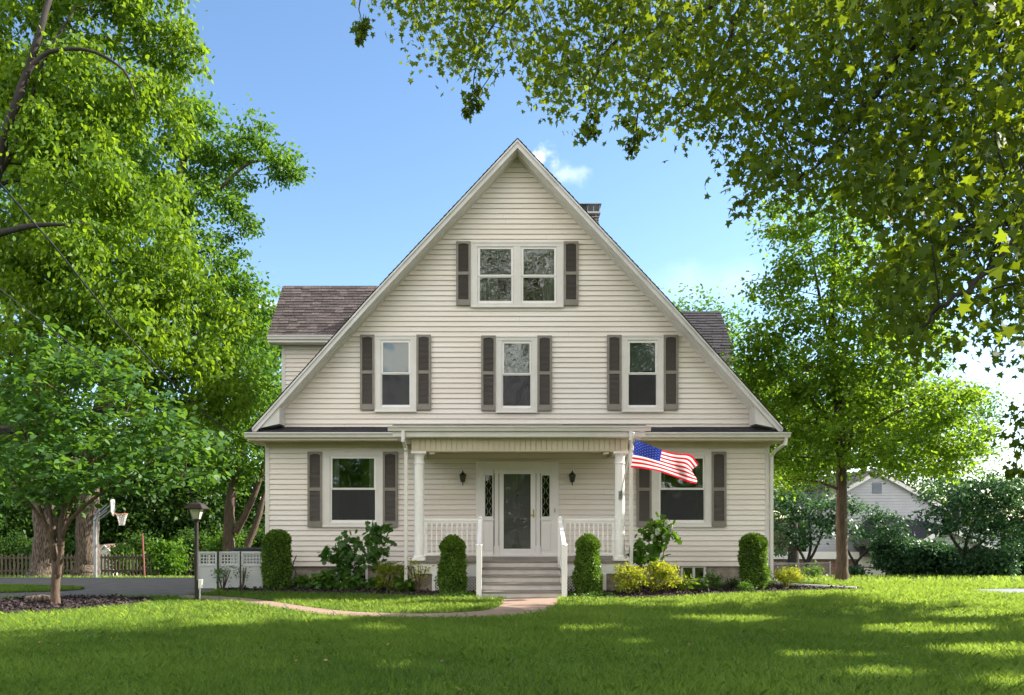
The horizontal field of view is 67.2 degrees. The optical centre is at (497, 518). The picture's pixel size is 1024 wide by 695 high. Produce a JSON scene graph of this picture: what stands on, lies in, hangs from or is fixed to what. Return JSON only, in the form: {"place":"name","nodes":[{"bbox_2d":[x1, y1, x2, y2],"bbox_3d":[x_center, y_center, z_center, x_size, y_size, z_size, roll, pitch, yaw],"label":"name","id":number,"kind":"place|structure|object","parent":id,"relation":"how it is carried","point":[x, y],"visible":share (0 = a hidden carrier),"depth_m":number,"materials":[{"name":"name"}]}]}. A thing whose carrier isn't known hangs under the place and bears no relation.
{"place":"outdoors","nodes":[
{"label":"outdoors","id":0,"kind":"place"},
{"bbox_2d":[24,594,50,601],"bbox_3d":[-8.792,1.545,14.869,0.600,0.165,0.155,0,0,-10],"label":"log","id":1,"kind":"object","parent":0,"point":[42,597],"visible":0.56,"depth_m":14.80,"materials":[{"name":"beige wood"}]},
{"bbox_2d":[0,583,84,592],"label":"lawn grass","id":2,"kind":"structure","parent":0,"point":[9,588],"depth_m":17.66,"materials":[{"name":"green plant"}]},
{"bbox_2d":[0,578,218,597],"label":"driveway","id":3,"kind":"structure","parent":0,"point":[135,586],"depth_m":18.86,"materials":[{"name":"grey asphalt"}]},
{"bbox_2d":[0,578,1023,619],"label":"lawn grass","id":4,"kind":"structure","parent":0,"point":[880,595],"depth_m":14.47,"materials":[{"name":"green plant"}]},
{"bbox_2d":[0,574,1023,581],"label":"lawn grass","id":5,"kind":"structure","parent":0,"point":[926,576],"depth_m":23.91,"materials":[{"name":"green plant"}]},
{"bbox_2d":[0,0,1023,517],"label":"sky","id":6,"kind":"structure","parent":0,"point":[390,156],"materials":[{"name":"blue"}]},
{"bbox_2d":[0,567,1023,694],"bbox_3d":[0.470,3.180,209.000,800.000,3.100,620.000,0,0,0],"label":"ground","id":7,"kind":"structure","parent":0,"point":[501,652],"depth_m":8.96,"materials":[{"name":"green plant"}]},
{"bbox_2d":[0,529,33,575],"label":"bush","id":8,"kind":"object","parent":7,"relation":"on","point":[8,547],"visible":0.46,"depth_m":39.53,"materials":[{"name":"green plant"}]},
{"bbox_2d":[0,394,68,541],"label":"background tree","id":9,"kind":"object","parent":7,"relation":"on","point":[11,518],"visible":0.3,"depth_m":42.82,"materials":[{"name":"green plant"}]},
{"bbox_2d":[0,554,74,575],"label":"picket fence","id":10,"kind":"object","parent":7,"relation":"on","point":[25,558],"visible":0.33,"depth_m":35.98,"materials":[{"name":"brown wood"}]},
{"bbox_2d":[12,532,75,574],"bbox_3d":[-22.511,2.036,38.966,3.688,2.894,3.354,0,0,-40],"label":"bush","id":11,"kind":"object","parent":7,"relation":"on","point":[69,547],"visible":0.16,"depth_m":38.71,"materials":[{"name":"green plant"}]},
{"bbox_2d":[0,405,108,534],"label":"background tree","id":12,"kind":"object","parent":7,"relation":"on","point":[71,514],"visible":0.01,"depth_m":48.32,"materials":[{"name":"green plant"}]},
{"bbox_2d":[0,593,153,614],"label":"mulch ring","id":13,"kind":"object","parent":7,"relation":"on","point":[12,604],"visible":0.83,"depth_m":14.56,"materials":[{"name":"brown wood"}]},
{"bbox_2d":[0,315,244,604],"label":"redbud tree","id":14,"kind":"object","parent":13,"relation":"on","point":[31,404],"visible":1,"depth_m":14.22,"materials":[{"name":"green plant"}]},
{"bbox_2d":[64,543,131,576],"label":"garden shed","id":15,"kind":"structure","parent":7,"relation":"on","point":[104,549],"depth_m":40.97,"materials":[{"name":"paint"}]},
{"bbox_2d":[99,550,110,574],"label":"door","id":16,"kind":"structure","parent":15,"relation":"in","point":[102,552],"depth_m":40.97,"materials":[{"name":"white paint"}]},
{"bbox_2d":[0,161,202,577],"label":"oak tree","id":17,"kind":"object","parent":7,"relation":"on","point":[40,563],"visible":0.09,"depth_m":31.09,"materials":[{"name":"green plant"}]},
{"bbox_2d":[21,417,194,574],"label":"background tree","id":18,"kind":"object","parent":7,"relation":"on","point":[124,507],"visible":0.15,"depth_m":44.88,"materials":[{"name":"green plant"}]},
{"bbox_2d":[93,499,127,577],"bbox_3d":[-14.855,0.765,29.547,1.235,3.020,0.872,0,0,35],"label":"basketball hoop","id":19,"kind":"object","parent":7,"relation":"on","point":[111,506],"visible":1,"depth_m":29.55,"materials":[{"name":"metal"}]},
{"bbox_2d":[106,538,140,574],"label":"bush","id":20,"kind":"object","parent":7,"relation":"on","point":[123,550],"visible":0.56,"depth_m":37.77,"materials":[{"name":"green plant"}]},
{"bbox_2d":[100,553,158,575],"bbox_3d":[-17.167,2.179,35.063,4.039,1.299,0.160,0,0,15],"label":"picket fence","id":21,"kind":"object","parent":7,"relation":"on","point":[139,570],"visible":0.42,"depth_m":34.94,"materials":[{"name":"brown wood"}]},
{"bbox_2d":[0,508,264,575],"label":"understory","id":22,"kind":"object","parent":7,"relation":"on","point":[212,521],"visible":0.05,"depth_m":45.38,"materials":[{"name":"green plant"}]},
{"bbox_2d":[0,425,264,575],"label":"woodland","id":23,"kind":"object","parent":7,"relation":"on","point":[209,500],"depth_m":60.29,"materials":[{"name":"green plant"}]},
{"bbox_2d":[0,0,276,435],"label":"silver maple","id":24,"kind":"object","parent":7,"relation":"on","point":[31,257],"visible":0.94,"depth_m":20.92,"materials":[{"name":"green plant"}]},
{"bbox_2d":[116,524,161,576],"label":"bush","id":25,"kind":"object","parent":7,"relation":"on","point":[136,543],"visible":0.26,"depth_m":42.50,"materials":[{"name":"green plant"}]},
{"bbox_2d":[141,534,144,574],"bbox_3d":[-14.728,1.491,32.000,0.161,1.740,0.070,0,0,0],"label":"red pole","id":26,"kind":"object","parent":7,"relation":"on","point":[143,555],"visible":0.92,"depth_m":31.97,"materials":[{"name":"red metal"}]},
{"bbox_2d":[0,35,315,577],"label":"walnut tree","id":27,"kind":"object","parent":7,"relation":"on","point":[210,185],"visible":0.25,"depth_m":31.44,"materials":[{"name":"green plant"}]},
{"bbox_2d":[139,533,193,576],"bbox_3d":[-14.581,1.668,34.006,2.246,2.124,2.753,0,0,-19],"label":"bush","id":28,"kind":"object","parent":7,"relation":"on","point":[171,558],"visible":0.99,"depth_m":33.81,"materials":[{"name":"green plant"}]},
{"bbox_2d":[113,403,259,574],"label":"background tree","id":29,"kind":"object","parent":7,"relation":"on","point":[195,495],"visible":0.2,"depth_m":46.16,"materials":[{"name":"green plant"}]},
{"bbox_2d":[174,554,208,575],"bbox_3d":[-13.966,2.174,35.055,1.612,1.231,0.150,0,0,0],"label":"picket fence","id":30,"kind":"object","parent":7,"relation":"on","point":[190,571],"visible":0.15,"depth_m":34.98,"materials":[{"name":"brown wood"}]},
{"bbox_2d":[166,526,221,575],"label":"bush","id":31,"kind":"object","parent":7,"relation":"on","point":[188,537],"visible":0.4,"depth_m":43.51,"materials":[{"name":"green plant"}]},
{"bbox_2d":[184,500,208,599],"bbox_3d":[-6.003,0.637,15.341,0.371,2.025,0.371,0,0,0],"label":"lamp post","id":32,"kind":"object","parent":7,"relation":"on","point":[196,508],"visible":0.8,"depth_m":15.31,"materials":[{"name":"brown metal"}]},
{"bbox_2d":[169,272,281,562],"bbox_3d":[-13.587,-4.666,39.986,8.097,15.708,6.316,0,0,0],"label":"background tree","id":33,"kind":"object","parent":7,"relation":"on","point":[231,529],"visible":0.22,"depth_m":39.79,"materials":[{"name":"green plant"}]},
{"bbox_2d":[200,528,260,566],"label":"bush","id":34,"kind":"object","parent":7,"relation":"on","point":[213,546],"visible":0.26,"depth_m":40.44,"materials":[{"name":"green plant"}]},
{"bbox_2d":[209,321,281,534],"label":"background tree","id":35,"kind":"object","parent":7,"relation":"on","point":[252,513],"visible":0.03,"depth_m":48.03,"materials":[{"name":"green plant"}]},
{"bbox_2d":[241,524,264,546],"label":"bush","id":36,"kind":"object","parent":7,"relation":"on","point":[258,537],"visible":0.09,"depth_m":41.54,"materials":[{"name":"green plant"}]},
{"bbox_2d":[218,584,475,597],"bbox_3d":[-3.342,1.606,17.867,6.329,0.189,2.650,0,0,16],"label":"mulch bed","id":37,"kind":"object","parent":7,"relation":"on","point":[427,592],"visible":0.39,"depth_m":17.03,"materials":[{"name":"brown wood"}]},
{"bbox_2d":[210,564,236,589],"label":"thin shrub","id":38,"kind":"object","parent":37,"relation":"on","point":[219,571],"visible":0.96,"depth_m":17.39,"materials":[{"name":"green plant"}]},
{"bbox_2d":[199,551,262,588],"bbox_3d":[-6.176,1.195,17.820,1.497,0.870,0.080,0,0,0],"label":"privacy screen","id":39,"kind":"object","parent":37,"relation":"on","point":[255,578],"visible":0.71,"depth_m":17.79,"materials":[{"name":"white plastic"}]},
{"bbox_2d":[233,565,251,589],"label":"thin shrub","id":40,"kind":"object","parent":37,"relation":"on","point":[243,577],"visible":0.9,"depth_m":17.50,"materials":[{"name":"green plant"}]},
{"bbox_2d":[231,547,264,567],"bbox_3d":[-5.991,1.155,18.700,0.783,0.890,0.742,0,0,0],"label":"air conditioner","id":41,"kind":"object","parent":37,"relation":"on","point":[250,549],"visible":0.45,"depth_m":18.34,"materials":[{"name":"metal"}]},
{"bbox_2d":[260,529,293,589],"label":"clipped shrub","id":42,"kind":"object","parent":37,"relation":"on","point":[276,559],"visible":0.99,"depth_m":17.43,"materials":[{"name":"green plant"}]},
{"bbox_2d":[289,574,313,588],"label":"plant","id":43,"kind":"object","parent":37,"relation":"on","point":[300,581],"visible":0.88,"depth_m":17.70,"materials":[{"name":"green plant"}]},
{"bbox_2d":[305,569,339,589],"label":"plant","id":44,"kind":"object","parent":37,"relation":"on","point":[322,579],"visible":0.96,"depth_m":17.34,"materials":[{"name":"green plant"}]},
{"bbox_2d":[334,568,367,590],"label":"plant","id":45,"kind":"object","parent":37,"relation":"on","point":[350,582],"visible":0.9,"depth_m":17.30,"materials":[{"name":"green plant"}]},
{"bbox_2d":[317,520,396,579],"bbox_3d":[-3.265,0.814,17.675,1.897,1.622,1.109,0,0,0],"label":"hydrangea","id":46,"kind":"object","parent":37,"relation":"on","point":[346,554],"visible":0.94,"depth_m":17.53,"materials":[{"name":"green plant"}]},
{"bbox_2d":[357,576,387,590],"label":"plant","id":47,"kind":"object","parent":37,"relation":"on","point":[371,584],"visible":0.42,"depth_m":17.41,"materials":[{"name":"green plant"}]},
{"bbox_2d":[371,559,405,590],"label":"olive shrub","id":48,"kind":"object","parent":37,"relation":"on","point":[385,570],"visible":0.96,"depth_m":16.93,"materials":[{"name":"green plant"}]},
{"bbox_2d":[387,570,418,591],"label":"plant","id":49,"kind":"object","parent":37,"relation":"on","point":[402,584],"visible":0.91,"depth_m":16.98,"materials":[{"name":"green plant"}]},
{"bbox_2d":[403,556,433,591],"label":"golden shrub","id":50,"kind":"object","parent":37,"relation":"on","point":[415,575],"visible":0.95,"depth_m":16.87,"materials":[{"name":"green plant"}]},
{"bbox_2d":[433,534,468,593],"bbox_3d":[-1.003,0.984,16.455,0.762,1.332,0.734,0,0,0],"label":"clipped shrub","id":51,"kind":"object","parent":37,"relation":"on","point":[451,570],"visible":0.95,"depth_m":16.25,"materials":[{"name":"green plant"}]},
{"bbox_2d":[431,588,474,597],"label":"ground cover","id":52,"kind":"object","parent":37,"relation":"on","point":[456,593],"visible":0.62,"depth_m":16.06,"materials":[{"name":"green plant"}]},
{"bbox_2d":[181,595,557,618],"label":"walkway","id":53,"kind":"structure","parent":7,"relation":"on","point":[509,606],"depth_m":13.96,"materials":[{"name":"beige concrete"}]},
{"bbox_2d":[0,590,1017,694],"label":"clover","id":54,"kind":"object","parent":7,"relation":"on","point":[271,648],"visible":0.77,"depth_m":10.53,"materials":[{"name":"green plant"}]},
{"bbox_2d":[244,138,856,597],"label":"house","id":55,"kind":"structure","parent":7,"relation":"on","point":[504,358],"depth_m":18.98,"materials":[{"name":"beige"}]},
{"bbox_2d":[0,183,259,448],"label":"overhead wire","id":56,"kind":"object","parent":55,"relation":"attached to","point":[33,222],"visible":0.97,"depth_m":14.29,"materials":[{"name":"black metal"}]},
{"bbox_2d":[0,289,262,458],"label":"overhead wire","id":57,"kind":"object","parent":55,"relation":"attached to","point":[93,361],"visible":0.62,"depth_m":13.38,"materials":[{"name":"black metal"}]},
{"bbox_2d":[336,566,367,582],"bbox_3d":[-3.603,1.384,19.035,0.788,0.413,0.050,0,0,0],"label":"basement window","id":58,"kind":"structure","parent":55,"relation":"in","point":[366,574],"depth_m":19.01,"materials":[{"name":"white glass"}]},
{"bbox_2d":[322,451,382,526],"bbox_3d":[-3.574,-0.724,19.030,1.499,1.874,0.200,0,0,0],"label":"window","id":59,"kind":"structure","parent":55,"relation":"in","point":[330,459],"depth_m":18.95,"materials":[{"name":"white paint"}]},
{"bbox_2d":[374,335,415,411],"bbox_3d":[-2.520,-3.573,18.998,1.029,1.900,0.136,0,0,0],"label":"window","id":60,"kind":"structure","parent":55,"relation":"in","point":[392,352],"depth_m":18.95,"materials":[{"name":"white paint"}]},
{"bbox_2d":[496,336,536,412],"bbox_3d":[0.458,-3.552,18.998,1.027,1.899,0.136,0,0,0],"label":"window","id":61,"kind":"structure","parent":55,"relation":"in","point":[513,353],"depth_m":18.95,"materials":[{"name":"white paint"}]},
{"bbox_2d":[471,241,563,307],"bbox_3d":[0.473,-6.009,19.030,2.286,1.629,0.200,0,0,0],"label":"window","id":62,"kind":"structure","parent":55,"relation":"in","point":[490,260],"depth_m":18.98,"materials":[{"name":"white paint"}]},
{"bbox_2d":[499,469,535,554],"bbox_3d":[0.481,-0.163,18.913,0.897,2.097,0.094,0,0,0],"label":"storm door","id":63,"kind":"structure","parent":55,"relation":"in","point":[502,551],"depth_m":18.92,"materials":[{"name":"white paint"}]},
{"bbox_2d":[504,474,530,548],"bbox_3d":[0.481,-0.163,19.000,0.897,2.097,0.060,0,0,0],"label":"inner door","id":64,"kind":"structure","parent":55,"relation":"in","point":[517,487],"depth_m":18.98,"materials":[{"name":"grey glass"}]},
{"bbox_2d":[622,335,663,411],"bbox_3d":[3.560,-3.569,18.998,1.035,1.897,0.136,0,0,0],"label":"window","id":65,"kind":"structure","parent":55,"relation":"in","point":[639,352],"depth_m":18.95,"materials":[{"name":"white paint"}]},
{"bbox_2d":[619,432,698,498],"bbox_3d":[3.442,-1.109,16.432,1.545,1.358,1.236,0,0,0],"label":"flag","id":66,"kind":"object","parent":55,"relation":"attached to","point":[677,465],"visible":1,"depth_m":16.16,"materials":[{"name":"multicoloured fabric"}]},
{"bbox_2d":[652,451,711,526],"bbox_3d":[4.517,-0.724,19.030,1.485,1.874,0.200,0,0,0],"label":"window","id":67,"kind":"structure","parent":55,"relation":"in","point":[703,488],"depth_m":18.95,"materials":[{"name":"white paint"}]},
{"bbox_2d":[681,566,705,579],"bbox_3d":[4.826,1.364,19.035,0.625,0.373,0.050,0,0,0],"label":"basement window","id":68,"kind":"structure","parent":55,"relation":"in","point":[693,567],"depth_m":19.02,"materials":[{"name":"white glass"}]},
{"bbox_2d":[349,0,1023,480],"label":"sweetgum tree","id":69,"kind":"object","parent":7,"relation":"on","point":[877,180],"visible":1,"depth_m":8.24,"materials":[{"name":"green plant"}]},
{"bbox_2d":[567,581,863,598],"bbox_3d":[4.865,1.604,17.305,7.135,0.192,3.138,0,0,0],"label":"mulch bed","id":70,"kind":"object","parent":7,"relation":"on","point":[645,590],"visible":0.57,"depth_m":17.05,"materials":[{"name":"brown wood"}]},
{"bbox_2d":[570,533,603,594],"bbox_3d":[1.892,0.971,16.369,0.718,1.369,0.706,0,0,0],"label":"clipped shrub","id":71,"kind":"object","parent":70,"relation":"on","point":[587,573],"visible":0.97,"depth_m":16.16,"materials":[{"name":"green plant"}]},
{"bbox_2d":[567,588,615,598],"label":"ground cover","id":72,"kind":"object","parent":70,"relation":"on","point":[592,593],"visible":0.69,"depth_m":16.01,"materials":[{"name":"green plant"}]},
{"bbox_2d":[608,562,653,593],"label":"golden shrub","id":73,"kind":"object","parent":70,"relation":"on","point":[635,573],"visible":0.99,"depth_m":16.29,"materials":[{"name":"yellow plant"}]},
{"bbox_2d":[625,511,681,589],"bbox_3d":[3.466,0.713,17.090,1.224,1.748,0.865,0,0,20],"label":"hydrangea","id":74,"kind":"object","parent":70,"relation":"on","point":[662,533],"visible":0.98,"depth_m":16.99,"materials":[{"name":"green plant"}]},
{"bbox_2d":[646,558,684,592],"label":"golden shrub","id":75,"kind":"object","parent":70,"relation":"on","point":[664,570],"visible":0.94,"depth_m":16.57,"materials":[{"name":"yellow plant"}]},
{"bbox_2d":[675,570,700,590],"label":"leafy perennial","id":76,"kind":"object","parent":70,"relation":"on","point":[687,583],"visible":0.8,"depth_m":16.86,"materials":[{"name":"green plant"}]},
{"bbox_2d":[687,575,714,590],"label":"mound shrub","id":77,"kind":"object","parent":70,"relation":"on","point":[701,584],"visible":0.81,"depth_m":17.03,"materials":[{"name":"green plant"}]},
{"bbox_2d":[702,568,728,589],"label":"mound shrub","id":78,"kind":"object","parent":70,"relation":"on","point":[713,579],"visible":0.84,"depth_m":17.34,"materials":[{"name":"green plant"}]},
{"bbox_2d":[721,576,739,587],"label":"mound shrub","id":79,"kind":"object","parent":70,"relation":"on","point":[733,583],"visible":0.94,"depth_m":17.83,"materials":[{"name":"green plant"}]},
{"bbox_2d":[736,578,756,591],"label":"mound shrub","id":80,"kind":"object","parent":70,"relation":"on","point":[743,587],"visible":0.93,"depth_m":17.07,"materials":[{"name":"green plant"}]},
{"bbox_2d":[737,532,770,589],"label":"clipped shrub","id":81,"kind":"object","parent":70,"relation":"on","point":[752,557],"visible":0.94,"depth_m":17.43,"materials":[{"name":"green plant"}]},
{"bbox_2d":[770,564,806,587],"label":"golden shrub","id":82,"kind":"object","parent":70,"relation":"on","point":[790,575],"visible":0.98,"depth_m":17.90,"materials":[{"name":"yellow plant"}]},
{"bbox_2d":[657,283,812,485],"bbox_3d":[10.845,-4.218,36.995,8.697,14.334,6.081,0,0,0],"label":"background tree","id":83,"kind":"object","parent":7,"relation":"on","point":[731,315],"visible":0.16,"depth_m":36.53,"materials":[{"name":"green plant"}]},
{"bbox_2d":[769,561,830,575],"bbox_3d":[9.761,1.658,27.987,2.186,0.547,6.029,0,0,0],"label":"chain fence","id":84,"kind":"object","parent":7,"relation":"on","point":[793,564],"visible":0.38,"depth_m":24.99,"materials":[{"name":"metal"}]},
{"bbox_2d":[797,560,829,579],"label":"side shrub","id":85,"kind":"object","parent":7,"relation":"on","point":[816,572],"visible":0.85,"depth_m":21.99,"materials":[{"name":"green plant"}]},
{"bbox_2d":[771,406,863,571],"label":"background tree","id":86,"kind":"object","parent":7,"relation":"on","point":[793,557],"visible":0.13,"depth_m":40.63,"materials":[{"name":"green plant"}]},
{"bbox_2d":[773,484,866,574],"bbox_3d":[10.493,0.426,25.945,3.924,3.280,2.062,0,0,0],"label":"ornamental tree","id":87,"kind":"object","parent":7,"relation":"on","point":[827,524],"visible":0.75,"depth_m":25.85,"materials":[{"name":"green plant"}]},
{"bbox_2d":[759,341,952,486],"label":"background tree","id":88,"kind":"object","parent":7,"relation":"on","point":[788,369],"visible":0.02,"depth_m":54.29,"materials":[{"name":"green plant"}]},
{"bbox_2d":[848,561,872,576],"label":"boundary bush","id":89,"kind":"object","parent":7,"relation":"on","point":[856,569],"visible":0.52,"depth_m":27.39,"materials":[{"name":"green plant"}]},
{"bbox_2d":[720,174,1011,581],"bbox_3d":[9.550,-3.538,20.195,8.184,10.854,4.453,0,0,0],"label":"maple tree","id":90,"kind":"object","parent":7,"relation":"on","point":[867,395],"visible":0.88,"depth_m":19.96,"materials":[{"name":"green plant"}]},
{"bbox_2d":[848,502,914,566],"bbox_3d":[13.863,0.807,28.010,2.626,2.814,1.652,0,0,0],"label":"ornamental tree","id":91,"kind":"object","parent":7,"relation":"on","point":[877,518],"visible":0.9,"depth_m":27.84,"materials":[{"name":"green plant"}]},
{"bbox_2d":[773,469,999,575],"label":"neighbour house","id":92,"kind":"structure","parent":7,"relation":"on","point":[891,496],"depth_m":42.98,"materials":[{"name":"white"}]},
{"bbox_2d":[864,568,884,575],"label":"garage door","id":93,"kind":"structure","parent":92,"relation":"in","point":[874,571],"depth_m":42.36,"materials":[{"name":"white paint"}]},
{"bbox_2d":[865,534,925,575],"bbox_3d":[14.565,1.448,27.998,2.340,1.898,2.033,0,0,0],"label":"boundary bush","id":94,"kind":"object","parent":7,"relation":"on","point":[890,563],"visible":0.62,"depth_m":27.67,"materials":[{"name":"green plant"}]},
{"bbox_2d":[773,485,1022,551],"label":"woodland","id":95,"kind":"object","parent":7,"relation":"on","point":[804,550],"visible":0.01,"depth_m":71.65,"materials":[{"name":"green plant"}]},
{"bbox_2d":[895,536,954,576],"bbox_3d":[14.967,1.450,26.962,2.104,1.714,2.054,0,0,-24],"label":"boundary bush","id":96,"kind":"object","parent":7,"relation":"on","point":[919,558],"visible":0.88,"depth_m":26.61,"materials":[{"name":"green plant"}]},
{"bbox_2d":[859,360,1021,526],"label":"background tree","id":97,"kind":"object","parent":7,"relation":"on","point":[981,410],"visible":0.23,"depth_m":48.34,"materials":[{"name":"green plant"}]},
{"bbox_2d":[926,541,963,575],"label":"boundary bush","id":98,"kind":"object","parent":7,"relation":"on","point":[946,569],"visible":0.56,"depth_m":26.15,"materials":[{"name":"green plant"}]},
{"bbox_2d":[907,466,1023,577],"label":"ornamental tree","id":99,"kind":"object","parent":7,"relation":"on","point":[1004,492],"visible":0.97,"depth_m":24.79,"materials":[{"name":"green plant"}]},
{"bbox_2d":[929,464,1023,526],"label":"background tree","id":100,"kind":"object","parent":7,"relation":"on","point":[982,487],"visible":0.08,"depth_m":65.02,"materials":[{"name":"green plant"}]},
{"bbox_2d":[947,543,1023,577],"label":"boundary bush","id":101,"kind":"object","parent":7,"relation":"on","point":[985,560],"visible":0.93,"depth_m":24.50,"materials":[{"name":"green plant"}]},
{"bbox_2d":[999,537,1023,576],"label":"boundary bush","id":102,"kind":"object","parent":7,"relation":"on","point":[1022,558],"visible":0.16,"depth_m":25.70,"materials":[{"name":"green plant"}]},
{"bbox_2d":[38,591,1002,689],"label":"fallen leaves","id":103,"kind":"object","parent":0,"point":[526,628],"visible":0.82,"depth_m":10.41,"materials":[{"name":"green plant"}]},
{"bbox_2d":[974,589,1023,592],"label":"side road","id":104,"kind":"structure","parent":0,"point":[1009,590],"depth_m":17.48,"materials":[{"name":"white concrete"}]}
]}

